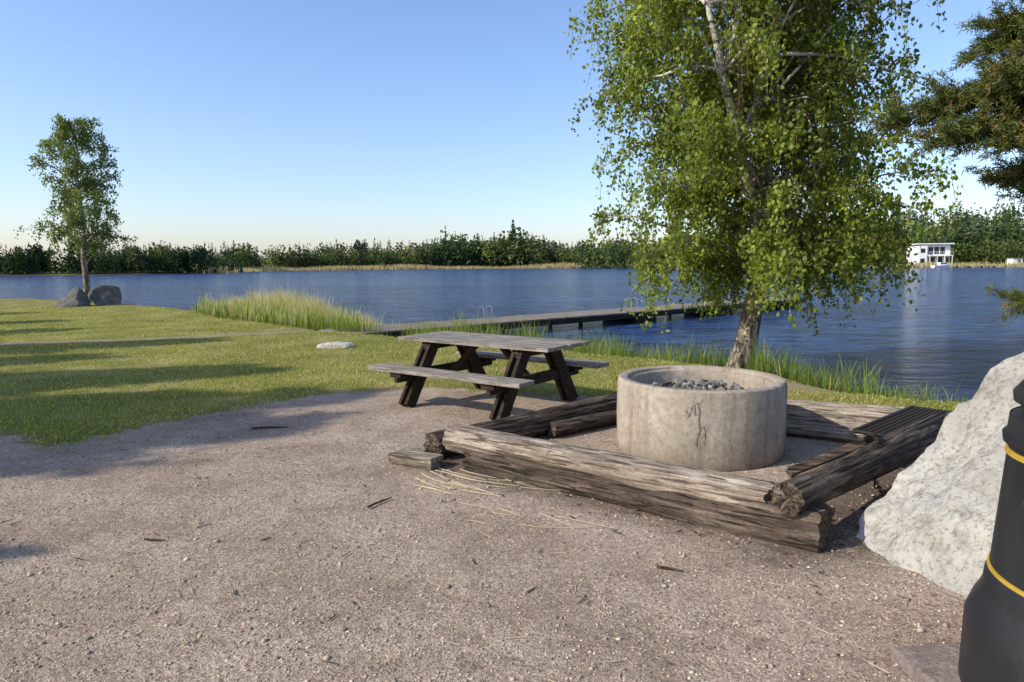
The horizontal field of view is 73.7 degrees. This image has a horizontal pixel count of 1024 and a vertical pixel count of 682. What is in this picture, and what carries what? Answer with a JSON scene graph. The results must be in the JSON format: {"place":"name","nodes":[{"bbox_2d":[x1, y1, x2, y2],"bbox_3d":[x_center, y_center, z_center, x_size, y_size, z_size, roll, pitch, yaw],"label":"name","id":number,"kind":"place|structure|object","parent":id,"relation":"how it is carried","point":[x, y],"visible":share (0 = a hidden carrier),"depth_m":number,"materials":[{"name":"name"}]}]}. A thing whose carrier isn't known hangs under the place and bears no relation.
{"place":"outdoors","nodes":[
{"label":"outdoors","id":0,"kind":"place"},
{"bbox_2d":[0,235,1023,681],"bbox_3d":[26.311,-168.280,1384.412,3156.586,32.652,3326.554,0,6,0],"label":"ground","id":1,"kind":"structure","parent":0,"point":[392,431],"depth_m":3.78,"materials":[{"name":"beige gravel"}]},
{"bbox_2d":[55,287,90,306],"bbox_3d":[-18.286,-1.595,28.482,1.182,1.293,1.092,2,7,17],"label":"boulder","id":2,"kind":"object","parent":1,"relation":"on","point":[76,297],"visible":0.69,"depth_m":28.28,"materials":[{"name":"stone"}]},
{"bbox_2d":[14,113,137,302],"bbox_3d":[-18.960,-5.829,30.561,4.093,8.470,4.284,0,6,0],"label":"birch tree","id":3,"kind":"object","parent":1,"relation":"on","point":[69,208],"visible":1,"depth_m":30.03,"materials":[{"name":"green plant"}]},
{"bbox_2d":[88,285,121,305],"bbox_3d":[-17.578,-1.829,29.516,1.012,1.198,1.244,5,9,42],"label":"boulder","id":4,"kind":"object","parent":1,"relation":"on","point":[104,295],"visible":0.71,"depth_m":29.26,"materials":[{"name":"stone"}]},
{"bbox_2d":[190,283,398,330],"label":"reeds","id":5,"kind":"object","parent":1,"relation":"on","point":[280,309],"visible":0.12,"depth_m":20.81,"materials":[{"name":"green plant"}]},
{"bbox_2d":[316,341,355,347],"bbox_3d":[-3.461,0.108,13.418,0.787,0.182,0.443,0,6,0],"label":"flat stone","id":6,"kind":"object","parent":1,"relation":"on","point":[336,344],"visible":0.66,"depth_m":13.25,"materials":[{"name":"stone"}]},
{"bbox_2d":[387,449,442,469],"bbox_3d":[-0.776,0.949,5.492,0.429,0.106,0.184,3,7,28],"label":"wooden block","id":7,"kind":"object","parent":1,"relation":"on","point":[422,460],"depth_m":5.43,"materials":[{"name":"brown wood"}]},
{"bbox_2d":[0,445,908,681],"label":"straw","id":8,"kind":"object","parent":1,"relation":"on","point":[452,483],"visible":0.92,"depth_m":4.65,"materials":[{"name":"beige plant"}]},
{"bbox_2d":[0,409,930,664],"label":"twigs","id":9,"kind":"object","parent":1,"relation":"on","point":[657,566],"visible":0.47,"depth_m":4.05,"materials":[{"name":"brown wood"}]},
{"bbox_2d":[0,390,963,681],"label":"gravel stones","id":10,"kind":"object","parent":1,"relation":"on","point":[920,628],"visible":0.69,"depth_m":3.30,"materials":[{"name":"grey gravel"}]},
{"bbox_2d":[0,306,964,452],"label":"lawn grass","id":11,"kind":"structure","parent":1,"relation":"on","point":[175,410],"depth_m":10.33,"materials":[{"name":"green plant"}]},
{"bbox_2d":[368,331,608,419],"bbox_3d":[-0.257,0.363,7.889,2.166,0.789,1.792,4,8,37],"label":"picnic table","id":12,"kind":"object","parent":1,"relation":"on","point":[509,384],"visible":0.97,"depth_m":7.71,"materials":[{"name":"grey wood"}]},
{"bbox_2d":[0,199,1023,273],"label":"distant forest","id":13,"kind":"object","parent":1,"relation":"on","point":[1000,239],"visible":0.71,"depth_m":284.27,"materials":[{"name":"green plant"}]},
{"bbox_2d":[423,392,616,457],"bbox_3d":[0.293,0.759,6.471,2.545,0.269,0.286,-6,9,-39],"label":"weathered log","id":14,"kind":"object","parent":1,"relation":"on","point":[533,424],"visible":0.56,"depth_m":6.27,"materials":[{"name":"brown wood"}]},
{"bbox_2d":[319,297,801,337],"bbox_3d":[4.016,-0.530,23.837,22.068,1.884,1.664,-6,8,-40],"label":"wooden dock","id":15,"kind":"object","parent":1,"relation":"on","point":[608,315],"visible":0.47,"depth_m":21.27,"materials":[{"name":"grey wood"}]},
{"bbox_2d":[547,410,616,437],"bbox_3d":[0.924,0.777,6.747,1.442,0.148,0.163,-5,8,-36],"label":"weathered log","id":16,"kind":"object","parent":1,"relation":"on","point":[569,425],"visible":0.64,"depth_m":6.49,"materials":[{"name":"brown wood"}]},
{"bbox_2d":[181,261,1023,273],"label":"reeds","id":17,"kind":"object","parent":1,"relation":"on","point":[557,265],"visible":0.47,"depth_m":297.46,"materials":[{"name":"beige plant"}]},
{"bbox_2d":[290,300,976,402],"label":"shore grass","id":18,"kind":"structure","parent":1,"relation":"on","point":[782,371],"depth_m":11.41,"materials":[{"name":"green plant"}]},
{"bbox_2d":[442,423,835,553],"bbox_3d":[0.649,0.941,4.720,2.884,0.359,0.304,5,8,38],"label":"weathered log","id":19,"kind":"object","parent":1,"relation":"on","point":[728,503],"visible":0.94,"depth_m":4.39,"materials":[{"name":"brown wood"}]},
{"bbox_2d":[617,365,787,471],"bbox_3d":[1.626,0.620,5.926,1.407,0.625,1.409,-5,8,-34],"label":"concrete fire ring","id":20,"kind":"object","parent":1,"relation":"on","point":[719,418],"visible":0.99,"depth_m":5.35,"materials":[{"name":"grey concrete"}]},
{"bbox_2d":[563,0,963,368],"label":"birch tree","id":21,"kind":"object","parent":1,"relation":"on","point":[757,67],"visible":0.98,"depth_m":9.79,"materials":[{"name":"green plant"}]},
{"bbox_2d":[786,420,866,441],"bbox_3d":[2.959,0.830,6.133,1.740,0.144,0.141,3,7,29],"label":"weathered log","id":22,"kind":"object","parent":1,"relation":"on","point":[817,430],"visible":0.31,"depth_m":6.17,"materials":[{"name":"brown wood"}]},
{"bbox_2d":[770,412,944,516],"bbox_3d":[2.631,0.798,4.835,3.038,0.260,0.271,-4,7,-44],"label":"weathered log","id":23,"kind":"object","parent":22,"relation":"on","point":[853,470],"visible":0.88,"depth_m":4.26,"materials":[{"name":"brown wood"}]},
{"bbox_2d":[852,406,951,436],"bbox_3d":[3.060,0.623,5.373,1.471,0.077,0.325,-6,9,-42],"label":"grill grate","id":24,"kind":"object","parent":23,"relation":"on","point":[893,422],"visible":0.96,"depth_m":5.43,"materials":[{"name":"metal"}]},
{"bbox_2d":[873,437,885,496],"bbox_3d":[2.506,0.865,4.655,0.175,0.402,0.394,1,7,16],"label":"chain","id":25,"kind":"object","parent":24,"relation":"attached to","point":[878,442],"visible":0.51,"depth_m":4.55,"materials":[{"name":"metal"}]},
{"bbox_2d":[785,435,879,476],"bbox_3d":[2.442,0.857,5.173,0.825,0.291,0.088,-2,7,-17],"label":"charred plank","id":26,"kind":"object","parent":1,"relation":"on","point":[819,460],"visible":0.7,"depth_m":5.13,"materials":[{"name":"brown wood"}]},
{"bbox_2d":[786,399,905,426],"bbox_3d":[2.707,0.708,6.706,3.160,0.302,0.300,3,7,29],"label":"weathered log","id":27,"kind":"object","parent":1,"relation":"on","point":[843,414],"visible":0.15,"depth_m":6.41,"materials":[{"name":"grey wood"}]},
{"bbox_2d":[891,642,960,681],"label":"slab","id":28,"kind":"structure","parent":1,"relation":"on","point":[931,663],"depth_m":2.67,"materials":[{"name":"grey stone"}]},
{"bbox_2d":[906,245,950,263],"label":"walls","id":29,"kind":"structure","parent":1,"relation":"on","point":[919,256],"depth_m":231.96,"materials":[{"name":"white paint"}]},
{"bbox_2d":[912,243,954,244],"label":"roof","id":30,"kind":"structure","parent":29,"relation":"on","point":[932,243],"depth_m":231.15,"materials":[{"name":"white paint"}]},
{"bbox_2d":[920,247,948,263],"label":"windows","id":31,"kind":"structure","parent":29,"relation":"attached to","point":[936,251],"depth_m":231.94,"materials":[{"name":"black glass"}]},
{"bbox_2d":[927,252,952,261],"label":"balcony","id":32,"kind":"structure","parent":29,"relation":"attached to","point":[941,255],"depth_m":229.96,"materials":[{"name":"white paint"}]},
{"bbox_2d":[856,352,1023,596],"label":"granite boulder","id":33,"kind":"object","parent":1,"relation":"on","point":[931,514],"visible":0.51,"depth_m":3.75,"materials":[{"name":"grey stone"}]},
{"bbox_2d":[857,0,1023,323],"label":"pine tree","id":34,"kind":"object","parent":1,"relation":"on","point":[997,87],"visible":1,"depth_m":7.22,"materials":[{"name":"green plant"}]},
{"bbox_2d":[958,379,1023,681],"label":"litter bin","id":35,"kind":"object","parent":1,"relation":"on","point":[992,642],"visible":1,"depth_m":2.35,"materials":[{"name":"black plastic"}]},
{"bbox_2d":[1006,258,1022,264],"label":"garden shed","id":36,"kind":"structure","parent":1,"relation":"on","point":[1013,260],"depth_m":229.09,"materials":[{"name":"white paint"}]},
{"bbox_2d":[0,267,1023,402],"bbox_3d":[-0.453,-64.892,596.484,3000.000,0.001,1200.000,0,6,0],"label":"lake water","id":37,"kind":"structure","parent":0,"point":[951,333],"depth_m":31.87,"materials":[{"name":"blue liquid"}]},
{"bbox_2d":[931,262,949,267],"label":"motor boat","id":38,"kind":"object","parent":37,"relation":"on","point":[941,265],"visible":0.86,"depth_m":217.10,"materials":[{"name":"white paint"}]},
{"bbox_2d":[0,0,1023,260],"label":"sky","id":39,"kind":"structure","parent":0,"point":[262,124],"materials":[{"name":"blue"}]}
]}

